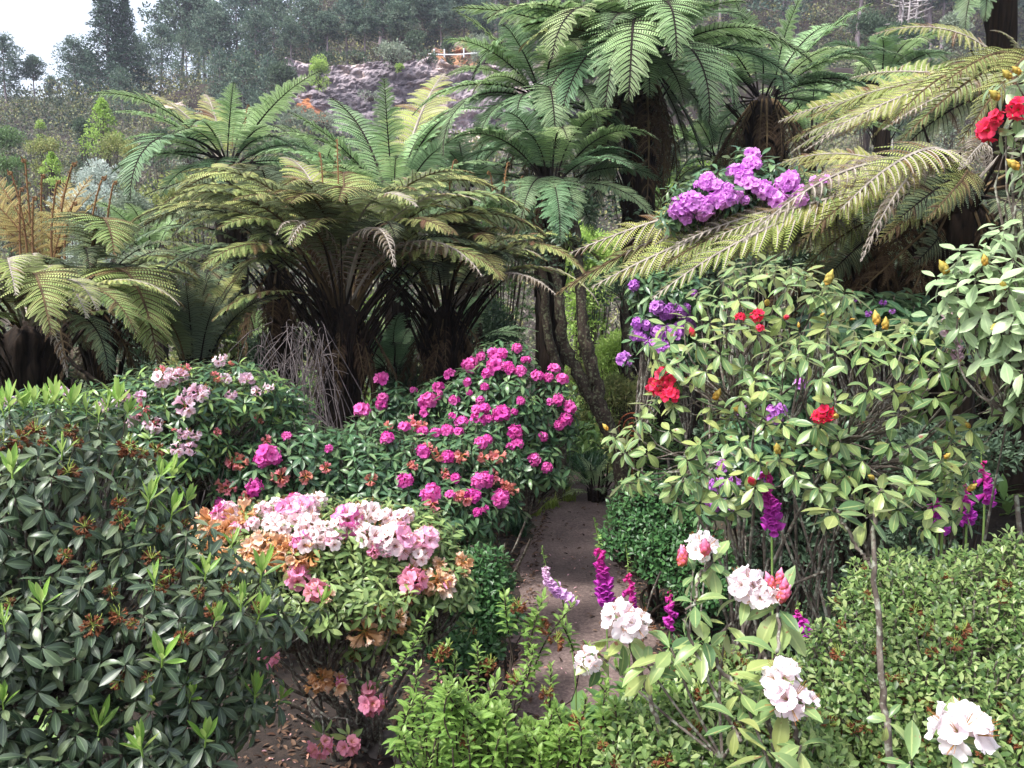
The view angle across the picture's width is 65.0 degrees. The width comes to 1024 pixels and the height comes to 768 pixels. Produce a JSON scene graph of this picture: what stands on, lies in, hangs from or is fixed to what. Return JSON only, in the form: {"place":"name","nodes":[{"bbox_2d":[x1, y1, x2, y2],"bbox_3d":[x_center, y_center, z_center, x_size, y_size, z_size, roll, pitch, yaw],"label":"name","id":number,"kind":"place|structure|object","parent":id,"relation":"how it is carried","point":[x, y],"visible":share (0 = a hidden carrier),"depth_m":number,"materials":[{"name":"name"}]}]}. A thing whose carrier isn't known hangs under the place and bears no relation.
{"place":"outdoors","nodes":[
{"label":"outdoors","id":0,"kind":"place"},
{"bbox_2d":[0,0,301,100],"label":"sky","id":1,"kind":"structure","parent":0,"point":[36,26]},
{"bbox_2d":[273,56,576,147],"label":"cliff","id":2,"kind":"structure","parent":0,"point":[347,82],"depth_m":82.47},
{"bbox_2d":[372,38,412,66],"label":"shrub","id":3,"kind":"object","parent":2,"relation":"on","point":[386,50],"visible":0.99,"depth_m":80.64,"materials":[{"name":"green plant"}]},
{"bbox_2d":[0,0,1023,767],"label":"ground","id":4,"kind":"structure","parent":0,"point":[998,522],"depth_m":8.38,"materials":[{"name":"soil"}]},
{"bbox_2d":[0,124,30,254],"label":"shrub","id":5,"kind":"object","parent":4,"relation":"on","point":[8,138],"visible":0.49,"depth_m":44.71,"materials":[{"name":"green plant"}]},
{"bbox_2d":[0,31,31,106],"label":"pine tree","id":6,"kind":"object","parent":4,"relation":"on","point":[9,65],"visible":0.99,"depth_m":82.94,"materials":[{"name":"green plant"}]},
{"bbox_2d":[0,153,31,318],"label":"shrub","id":7,"kind":"object","parent":4,"relation":"on","point":[11,162],"visible":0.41,"depth_m":26.47,"materials":[{"name":"green plant"}]},
{"bbox_2d":[22,136,71,262],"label":"shrub","id":8,"kind":"object","parent":4,"relation":"on","point":[39,145],"visible":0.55,"depth_m":36.98,"materials":[{"name":"green plant"}]},
{"bbox_2d":[0,156,117,438],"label":"crozier fern","id":9,"kind":"object","parent":4,"relation":"on","point":[20,229],"visible":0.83,"depth_m":9.44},
{"bbox_2d":[47,33,105,101],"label":"pine tree","id":10,"kind":"object","parent":4,"relation":"on","point":[68,43],"visible":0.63,"depth_m":88.05,"materials":[{"name":"green plant"}]},
{"bbox_2d":[46,182,116,379],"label":"shrub","id":11,"kind":"object","parent":4,"relation":"on","point":[88,200],"visible":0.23,"depth_m":16.53,"materials":[{"name":"plant"}]},
{"bbox_2d":[0,253,183,568],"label":"tree fern","id":12,"kind":"object","parent":4,"relation":"on","point":[33,349],"visible":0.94,"depth_m":5.56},
{"bbox_2d":[71,157,124,330],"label":"shrub","id":13,"kind":"object","parent":4,"relation":"on","point":[99,173],"visible":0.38,"depth_m":19.48,"materials":[{"name":"plant"}]},
{"bbox_2d":[77,97,125,261],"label":"shrub","id":14,"kind":"object","parent":4,"relation":"on","point":[98,110],"visible":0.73,"depth_m":42.62,"materials":[{"name":"green plant"}]},
{"bbox_2d":[0,212,216,521],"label":"tree fern","id":15,"kind":"object","parent":4,"relation":"on","point":[93,245],"visible":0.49,"depth_m":7.11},
{"bbox_2d":[68,0,151,101],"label":"spruce tree","id":16,"kind":"object","parent":4,"relation":"on","point":[102,9],"visible":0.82,"depth_m":85.85,"materials":[{"name":"plant"}]},
{"bbox_2d":[95,131,135,262],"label":"shrub","id":17,"kind":"object","parent":4,"relation":"on","point":[114,143],"visible":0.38,"depth_m":34.98,"materials":[{"name":"green plant"}]},
{"bbox_2d":[94,61,150,129],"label":"pine tree","id":18,"kind":"object","parent":4,"relation":"on","point":[121,76],"visible":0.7,"depth_m":77.15,"materials":[{"name":"green plant"}]},
{"bbox_2d":[95,0,155,98],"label":"spruce tree","id":19,"kind":"object","parent":4,"relation":"on","point":[124,11],"visible":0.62,"depth_m":87.09,"materials":[{"name":"plant"}]},
{"bbox_2d":[96,186,156,368],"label":"shrub","id":20,"kind":"object","parent":4,"relation":"on","point":[137,201],"visible":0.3,"depth_m":16.13,"materials":[{"name":"green plant"}]},
{"bbox_2d":[78,201,217,367],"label":"fern","id":21,"kind":"object","parent":4,"relation":"on","point":[160,235],"visible":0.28,"depth_m":13.60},
{"bbox_2d":[0,353,317,666],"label":"rhododendron bush","id":22,"kind":"object","parent":4,"relation":"on","point":[194,438],"visible":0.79,"depth_m":4.86,"materials":[{"name":"green plant"}]},
{"bbox_2d":[134,19,183,95],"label":"pine tree","id":23,"kind":"object","parent":4,"relation":"on","point":[163,29],"visible":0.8,"depth_m":88.01,"materials":[{"name":"green plant"}]},
{"bbox_2d":[0,375,331,767],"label":"rhododendron bush","id":24,"kind":"object","parent":4,"relation":"on","point":[58,642],"visible":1,"depth_m":2.63,"materials":[{"name":"green plant"}]},
{"bbox_2d":[137,0,209,82],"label":"pine tree","id":25,"kind":"object","parent":4,"relation":"on","point":[169,12],"visible":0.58,"depth_m":98.12,"materials":[{"name":"green plant"}]},
{"bbox_2d":[139,170,222,368],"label":"shrub","id":26,"kind":"object","parent":4,"relation":"on","point":[171,192],"visible":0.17,"depth_m":17.60,"materials":[{"name":"green plant"}]},
{"bbox_2d":[167,22,204,88],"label":"pine tree","id":27,"kind":"object","parent":4,"relation":"on","point":[184,39],"visible":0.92,"depth_m":86.45,"materials":[{"name":"green plant"}]},
{"bbox_2d":[88,70,322,402],"bbox_3d":[-4.667,-2.109,12.920,3.460,5.775,3.721,-4,7,-36],"label":"tree fern","id":28,"kind":"object","parent":4,"relation":"on","point":[245,131],"visible":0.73,"depth_m":12.30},
{"bbox_2d":[0,369,418,761],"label":"ground cover","id":29,"kind":"object","parent":4,"relation":"on","point":[40,710],"depth_m":7.13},
{"bbox_2d":[134,261,287,531],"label":"tree fern","id":30,"kind":"object","parent":4,"relation":"on","point":[194,331],"visible":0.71,"depth_m":7.51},
{"bbox_2d":[187,0,237,72],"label":"tree","id":31,"kind":"object","parent":4,"relation":"on","point":[214,27],"visible":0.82,"depth_m":89.56,"materials":[{"name":"green plant"}]},
{"bbox_2d":[197,45,244,109],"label":"pine tree","id":32,"kind":"object","parent":4,"relation":"on","point":[221,63],"visible":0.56,"depth_m":82.58,"materials":[{"name":"green plant"}]},
{"bbox_2d":[116,163,336,417],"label":"tree fern","id":33,"kind":"object","parent":4,"relation":"on","point":[279,311],"visible":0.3,"depth_m":9.07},
{"bbox_2d":[202,0,272,65],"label":"pine tree","id":34,"kind":"object","parent":4,"relation":"on","point":[236,4],"visible":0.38,"depth_m":91.37,"materials":[{"name":"green plant"}]},
{"bbox_2d":[207,44,274,139],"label":"pine tree","id":35,"kind":"object","parent":4,"relation":"on","point":[243,60],"visible":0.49,"depth_m":80.56,"materials":[{"name":"green plant"}]},
{"bbox_2d":[237,5,275,61],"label":"tree","id":36,"kind":"object","parent":4,"relation":"on","point":[252,21],"visible":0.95,"depth_m":86.20,"materials":[{"name":"green plant"}]},
{"bbox_2d":[235,49,299,143],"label":"pine tree","id":37,"kind":"object","parent":4,"relation":"on","point":[267,60],"visible":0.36,"depth_m":79.78,"materials":[{"name":"green plant"}]},
{"bbox_2d":[239,0,302,61],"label":"pine tree","id":38,"kind":"object","parent":4,"relation":"on","point":[273,7],"visible":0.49,"depth_m":91.50,"materials":[{"name":"green plant"}]},
{"bbox_2d":[237,332,311,435],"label":"shrub","id":39,"kind":"object","parent":4,"relation":"on","point":[252,352],"visible":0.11,"depth_m":9.86,"materials":[{"name":"green plant"}]},
{"bbox_2d":[263,59,299,96],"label":"shrub","id":40,"kind":"object","parent":4,"relation":"on","point":[283,72],"visible":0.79,"depth_m":77.89,"materials":[{"name":"green plant"}]},
{"bbox_2d":[193,318,377,626],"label":"dead bush","id":41,"kind":"object","parent":4,"relation":"on","point":[326,422],"visible":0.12,"depth_m":6.30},
{"bbox_2d":[273,15,308,58],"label":"tree","id":42,"kind":"object","parent":4,"relation":"on","point":[291,29],"visible":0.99,"depth_m":85.95,"materials":[{"name":"green plant"}]},
{"bbox_2d":[285,0,330,63],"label":"tree","id":43,"kind":"object","parent":4,"relation":"on","point":[306,6],"visible":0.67,"depth_m":90.43,"materials":[{"name":"green plant"}]},
{"bbox_2d":[263,124,381,183],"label":"fern","id":44,"kind":"object","parent":4,"relation":"on","point":[325,150],"visible":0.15,"depth_m":16.14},
{"bbox_2d":[309,10,344,61],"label":"tree","id":45,"kind":"object","parent":4,"relation":"on","point":[330,21],"visible":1,"depth_m":88.96,"materials":[{"name":"green plant"}]},
{"bbox_2d":[188,490,480,761],"bbox_3d":[-0.811,1.304,3.993,1.201,1.536,1.492,-6,8,-44],"label":"rhododendron bush","id":46,"kind":"object","parent":4,"relation":"on","point":[313,554],"visible":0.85,"depth_m":3.80,"materials":[{"name":"green plant"}]},
{"bbox_2d":[128,139,546,471],"bbox_3d":[-1.719,-0.346,7.673,3.660,4.085,3.009,3,7,25],"label":"tree fern","id":47,"kind":"object","parent":4,"relation":"on","point":[337,237],"visible":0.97,"depth_m":7.17,"materials":[{"name":"plant"}]},
{"bbox_2d":[327,0,367,64],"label":"tree","id":48,"kind":"object","parent":4,"relation":"on","point":[346,8],"visible":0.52,"depth_m":91.53,"materials":[{"name":"green plant"}]},
{"bbox_2d":[344,7,385,62],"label":"tree","id":49,"kind":"object","parent":4,"relation":"on","point":[366,21],"visible":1,"depth_m":89.64,"materials":[{"name":"green plant"}]},
{"bbox_2d":[200,402,531,621],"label":"rhododendron bush","id":50,"kind":"object","parent":4,"relation":"on","point":[374,475],"visible":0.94,"depth_m":5.17,"materials":[{"name":"green plant"}]},
{"bbox_2d":[250,73,507,469],"bbox_3d":[-1.804,-1.677,11.085,3.367,6.057,3.220,-2,6,-15],"label":"tree fern","id":51,"kind":"object","parent":4,"relation":"on","point":[418,155],"visible":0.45,"depth_m":10.78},
{"bbox_2d":[367,312,421,494],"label":"fern","id":52,"kind":"object","parent":4,"relation":"on","point":[395,352],"visible":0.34,"depth_m":9.40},
{"bbox_2d":[374,363,427,503],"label":"shrub","id":53,"kind":"object","parent":4,"relation":"on","point":[414,383],"visible":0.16,"depth_m":9.44,"materials":[{"name":"green plant"}]},
{"bbox_2d":[382,0,421,59],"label":"tree","id":54,"kind":"object","parent":4,"relation":"on","point":[403,20],"visible":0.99,"depth_m":90.39,"materials":[{"name":"green plant"}]},
{"bbox_2d":[422,0,456,47],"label":"tree","id":55,"kind":"object","parent":4,"relation":"on","point":[443,19],"visible":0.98,"depth_m":92.53,"materials":[{"name":"green plant"}]},
{"bbox_2d":[401,115,527,275],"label":"fern","id":56,"kind":"object","parent":4,"relation":"on","point":[477,166],"visible":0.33,"depth_m":12.47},
{"bbox_2d":[399,289,538,472],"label":"fern","id":57,"kind":"object","parent":4,"relation":"on","point":[495,332],"visible":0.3,"depth_m":10.43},
{"bbox_2d":[364,337,580,580],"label":"rhododendron bush","id":58,"kind":"object","parent":4,"relation":"on","point":[536,470],"visible":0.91,"depth_m":6.50,"materials":[{"name":"green plant"}]},
{"bbox_2d":[420,540,526,705],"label":"azalea bush","id":59,"kind":"object","parent":4,"relation":"on","point":[491,578],"visible":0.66,"depth_m":4.57,"materials":[{"name":"green plant"}]},
{"bbox_2d":[379,162,600,497],"bbox_3d":[-0.469,-0.438,8.523,2.967,4.044,2.604,0,6,0],"label":"tree fern","id":60,"kind":"object","parent":4,"relation":"on","point":[443,337],"visible":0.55,"depth_m":8.32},
{"bbox_2d":[78,461,903,767],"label":"leaf litter","id":61,"kind":"object","parent":4,"relation":"on","point":[426,681],"visible":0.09,"depth_m":5.42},
{"bbox_2d":[457,188,535,426],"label":"shrub","id":62,"kind":"object","parent":4,"relation":"on","point":[490,203],"visible":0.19,"depth_m":13.78,"materials":[{"name":"green plant"}]},
{"bbox_2d":[470,297,524,437],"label":"shrub","id":63,"kind":"object","parent":4,"relation":"on","point":[489,325],"visible":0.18,"depth_m":11.83,"materials":[{"name":"green plant"}]},
{"bbox_2d":[0,0,1023,384],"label":"undergrowth","id":64,"kind":"object","parent":4,"relation":"on","point":[18,104],"visible":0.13,"depth_m":76.47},
{"bbox_2d":[412,0,647,430],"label":"tree fern","id":65,"kind":"object","parent":4,"relation":"on","point":[551,115],"visible":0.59,"depth_m":10.07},
{"bbox_2d":[486,210,586,500],"bbox_3d":[0.276,-0.276,9.630,1.425,3.557,0.843,-3,7,-24],"label":"slim tree","id":66,"kind":"object","parent":4,"relation":"on","point":[551,347],"visible":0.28,"depth_m":9.54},
{"bbox_2d":[436,107,662,495],"bbox_3d":[0.461,-0.992,9.939,2.481,4.889,2.727,-4,7,-33],"label":"tree fern","id":67,"kind":"object","parent":4,"relation":"on","point":[563,201],"visible":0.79,"depth_m":9.45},
{"bbox_2d":[382,587,725,767],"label":"azalea bush","id":68,"kind":"object","parent":4,"relation":"on","point":[545,744],"visible":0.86,"depth_m":2.51,"materials":[{"name":"green plant"}]},
{"bbox_2d":[305,339,829,471],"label":"ground cover","id":69,"kind":"object","parent":4,"relation":"on","point":[593,433],"visible":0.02,"depth_m":12.43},
{"bbox_2d":[541,545,597,729],"bbox_3d":[0.344,1.459,4.486,0.385,1.161,0.389,-5,8,-40],"label":"foxglove","id":70,"kind":"object","parent":4,"relation":"on","point":[556,590],"visible":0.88,"depth_m":4.44,"materials":[{"name":"purple plant"}]},
{"bbox_2d":[503,182,641,511],"bbox_3d":[0.685,-0.399,9.258,1.555,3.935,2.136,1,6,10],"label":"leaning tree","id":71,"kind":"object","parent":4,"relation":"on","point":[593,398],"visible":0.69,"depth_m":8.98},
{"bbox_2d":[561,456,613,502],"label":"fern","id":72,"kind":"object","parent":4,"relation":"on","point":[598,494],"visible":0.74,"depth_m":9.71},
{"bbox_2d":[564,220,621,405],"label":"shrub","id":73,"kind":"object","parent":4,"relation":"on","point":[594,324],"visible":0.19,"depth_m":16.64,"materials":[{"name":"green plant"}]},
{"bbox_2d":[168,0,1023,75],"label":"forest","id":74,"kind":"object","parent":4,"relation":"on","point":[754,5],"depth_m":98.31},
{"bbox_2d":[595,327,621,438],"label":"shrub","id":75,"kind":"object","parent":4,"relation":"on","point":[611,347],"visible":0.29,"depth_m":12.84,"materials":[{"name":"green plant"}]},
{"bbox_2d":[582,517,635,732],"bbox_3d":[0.530,1.390,4.532,0.372,1.297,0.344,3,7,24],"label":"foxglove","id":76,"kind":"object","parent":4,"relation":"on","point":[603,593],"visible":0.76,"depth_m":4.51,"materials":[{"name":"purple plant"}]},
{"bbox_2d":[575,258,645,474],"bbox_3d":[1.464,-0.202,11.176,1.324,3.061,1.166,-4,7,-35],"label":"slim tree","id":77,"kind":"object","parent":4,"relation":"on","point":[626,326],"visible":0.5,"depth_m":10.95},
{"bbox_2d":[591,371,653,475],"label":"shrub","id":78,"kind":"object","parent":4,"relation":"on","point":[618,389],"visible":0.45,"depth_m":10.98,"materials":[{"name":"green plant"}]},
{"bbox_2d":[451,0,812,471],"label":"tree fern","id":79,"kind":"object","parent":4,"relation":"on","point":[636,35],"visible":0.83,"depth_m":10.32,"materials":[{"name":"plant"}]},
{"bbox_2d":[598,139,726,429],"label":"fern","id":80,"kind":"object","parent":4,"relation":"on","point":[686,172],"visible":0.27,"depth_m":12.71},
{"bbox_2d":[616,260,720,569],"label":"rhododendron bush","id":81,"kind":"object","parent":4,"relation":"on","point":[641,324],"visible":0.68,"depth_m":6.45,"materials":[{"name":"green plant"}]},
{"bbox_2d":[595,468,745,625],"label":"azalea bush","id":82,"kind":"object","parent":4,"relation":"on","point":[653,536],"visible":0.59,"depth_m":5.86,"materials":[{"name":"green plant"}]},
{"bbox_2d":[680,245,755,483],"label":"shrub","id":83,"kind":"object","parent":4,"relation":"on","point":[696,431],"visible":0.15,"depth_m":8.96,"materials":[{"name":"green plant"}]},
{"bbox_2d":[583,634,859,767],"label":"azalea bush","id":84,"kind":"object","parent":4,"relation":"on","point":[653,749],"visible":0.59,"depth_m":2.33,"materials":[{"name":"green plant"}]},
{"bbox_2d":[669,113,789,397],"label":"tree fern","id":85,"kind":"object","parent":4,"relation":"on","point":[722,129],"visible":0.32,"depth_m":13.43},
{"bbox_2d":[652,146,841,674],"bbox_3d":[1.469,0.232,5.049,1.129,3.437,0.693,-2,6,-22],"label":"rhododendron bush","id":86,"kind":"object","parent":4,"relation":"on","point":[707,197],"visible":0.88,"depth_m":4.80,"materials":[{"name":"purple plant"}]},
{"bbox_2d":[639,570,896,735],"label":"ground cover","id":87,"kind":"object","parent":4,"relation":"on","point":[677,623],"visible":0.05,"depth_m":5.85,"materials":[{"name":"green plant"}]},
{"bbox_2d":[759,455,785,657],"bbox_3d":[1.082,1.228,3.374,0.350,1.910,0.404,0,6,0],"label":"foxglove","id":88,"kind":"object","parent":4,"relation":"on","point":[772,516],"visible":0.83,"depth_m":3.25,"materials":[{"name":"purple plant"}]},
{"bbox_2d":[710,240,843,564],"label":"shrub","id":89,"kind":"object","parent":4,"relation":"on","point":[799,258],"visible":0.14,"depth_m":6.35,"materials":[{"name":"green plant"}]},
{"bbox_2d":[710,446,857,663],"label":"shrub","id":90,"kind":"object","parent":4,"relation":"on","point":[804,557],"visible":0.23,"depth_m":4.92,"materials":[{"name":"green plant"}]},
{"bbox_2d":[667,0,901,370],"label":"tree fern","id":91,"kind":"object","parent":4,"relation":"on","point":[759,118],"visible":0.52,"depth_m":12.31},
{"bbox_2d":[687,363,885,661],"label":"rhododendron bush","id":92,"kind":"object","parent":4,"relation":"on","point":[772,408],"visible":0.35,"depth_m":4.86,"materials":[{"name":"green plant"}]},
{"bbox_2d":[573,482,1004,767],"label":"rhododendron bush","id":93,"kind":"object","parent":4,"relation":"on","point":[788,696],"visible":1,"depth_m":2.12,"materials":[{"name":"green plant"}]},
{"bbox_2d":[555,123,1023,571],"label":"tree fern","id":94,"kind":"object","parent":4,"relation":"on","point":[961,213],"visible":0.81,"depth_m":4.79,"materials":[{"name":"plant"}]},
{"bbox_2d":[601,253,1023,723],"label":"rhododendron bush","id":95,"kind":"object","parent":4,"relation":"on","point":[743,388],"visible":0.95,"depth_m":3.26,"materials":[{"name":"green plant"}]},
{"bbox_2d":[735,64,902,333],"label":"fern","id":96,"kind":"object","parent":4,"relation":"on","point":[803,122],"visible":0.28,"depth_m":14.43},
{"bbox_2d":[621,170,1020,585],"bbox_3d":[2.347,0.067,5.887,3.007,3.073,2.070,-3,7,-26],"label":"tree fern","id":97,"kind":"object","parent":4,"relation":"on","point":[847,264],"visible":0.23,"depth_m":5.58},
{"bbox_2d":[842,6,893,167],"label":"tree","id":98,"kind":"object","parent":4,"relation":"on","point":[872,20],"visible":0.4,"depth_m":61.38,"materials":[{"name":"green plant"}]},
{"bbox_2d":[794,284,978,644],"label":"rhododendron bush","id":99,"kind":"object","parent":4,"relation":"on","point":[883,304],"visible":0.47,"depth_m":4.92,"materials":[{"name":"green plant"}]},
{"bbox_2d":[819,25,961,170],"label":"tree fern","id":100,"kind":"object","parent":4,"relation":"on","point":[883,137],"visible":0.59,"depth_m":15.11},
{"bbox_2d":[773,523,1023,767],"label":"azalea bush","id":101,"kind":"object","parent":4,"relation":"on","point":[967,653],"visible":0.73,"depth_m":2.50,"materials":[{"name":"green plant"}]},
{"bbox_2d":[778,23,1023,499],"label":"tree fern","id":102,"kind":"object","parent":4,"relation":"on","point":[937,90],"visible":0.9,"depth_m":5.88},
{"bbox_2d":[882,17,937,163],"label":"shrub","id":103,"kind":"object","parent":4,"relation":"on","point":[898,23],"visible":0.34,"depth_m":55.75,"materials":[{"name":"green plant"}]},
{"bbox_2d":[874,417,1023,643],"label":"shrub","id":104,"kind":"object","parent":4,"relation":"on","point":[989,467],"visible":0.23,"depth_m":4.61,"materials":[{"name":"green plant"}]},
{"bbox_2d":[933,10,975,163],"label":"tree","id":105,"kind":"object","parent":4,"relation":"on","point":[952,19],"visible":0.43,"depth_m":48.07,"materials":[{"name":"green plant"}]},
{"bbox_2d":[911,219,1023,629],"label":"rhododendron bush","id":106,"kind":"object","parent":4,"relation":"on","point":[965,327],"visible":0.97,"depth_m":2.77,"materials":[{"name":"green plant"}]},
{"bbox_2d":[973,444,996,618],"bbox_3d":[2.169,1.110,3.743,0.394,1.712,0.347,-6,8,-43],"label":"foxglove","id":107,"kind":"object","parent":4,"relation":"on","point":[986,479],"visible":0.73,"depth_m":3.65,"materials":[{"name":"purple plant"}]},
{"bbox_2d":[953,0,1021,351],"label":"tree fern","id":108,"kind":"object","parent":4,"relation":"on","point":[1001,15],"visible":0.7,"depth_m":7.11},
{"bbox_2d":[972,60,1023,560],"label":"rhododendron bush","id":109,"kind":"object","parent":4,"relation":"on","point":[986,129],"visible":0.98,"depth_m":2.88,"materials":[{"name":"green plant"}]},
{"bbox_2d":[498,468,659,767],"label":"path","id":110,"kind":"structure","parent":0,"point":[578,577],"depth_m":6.67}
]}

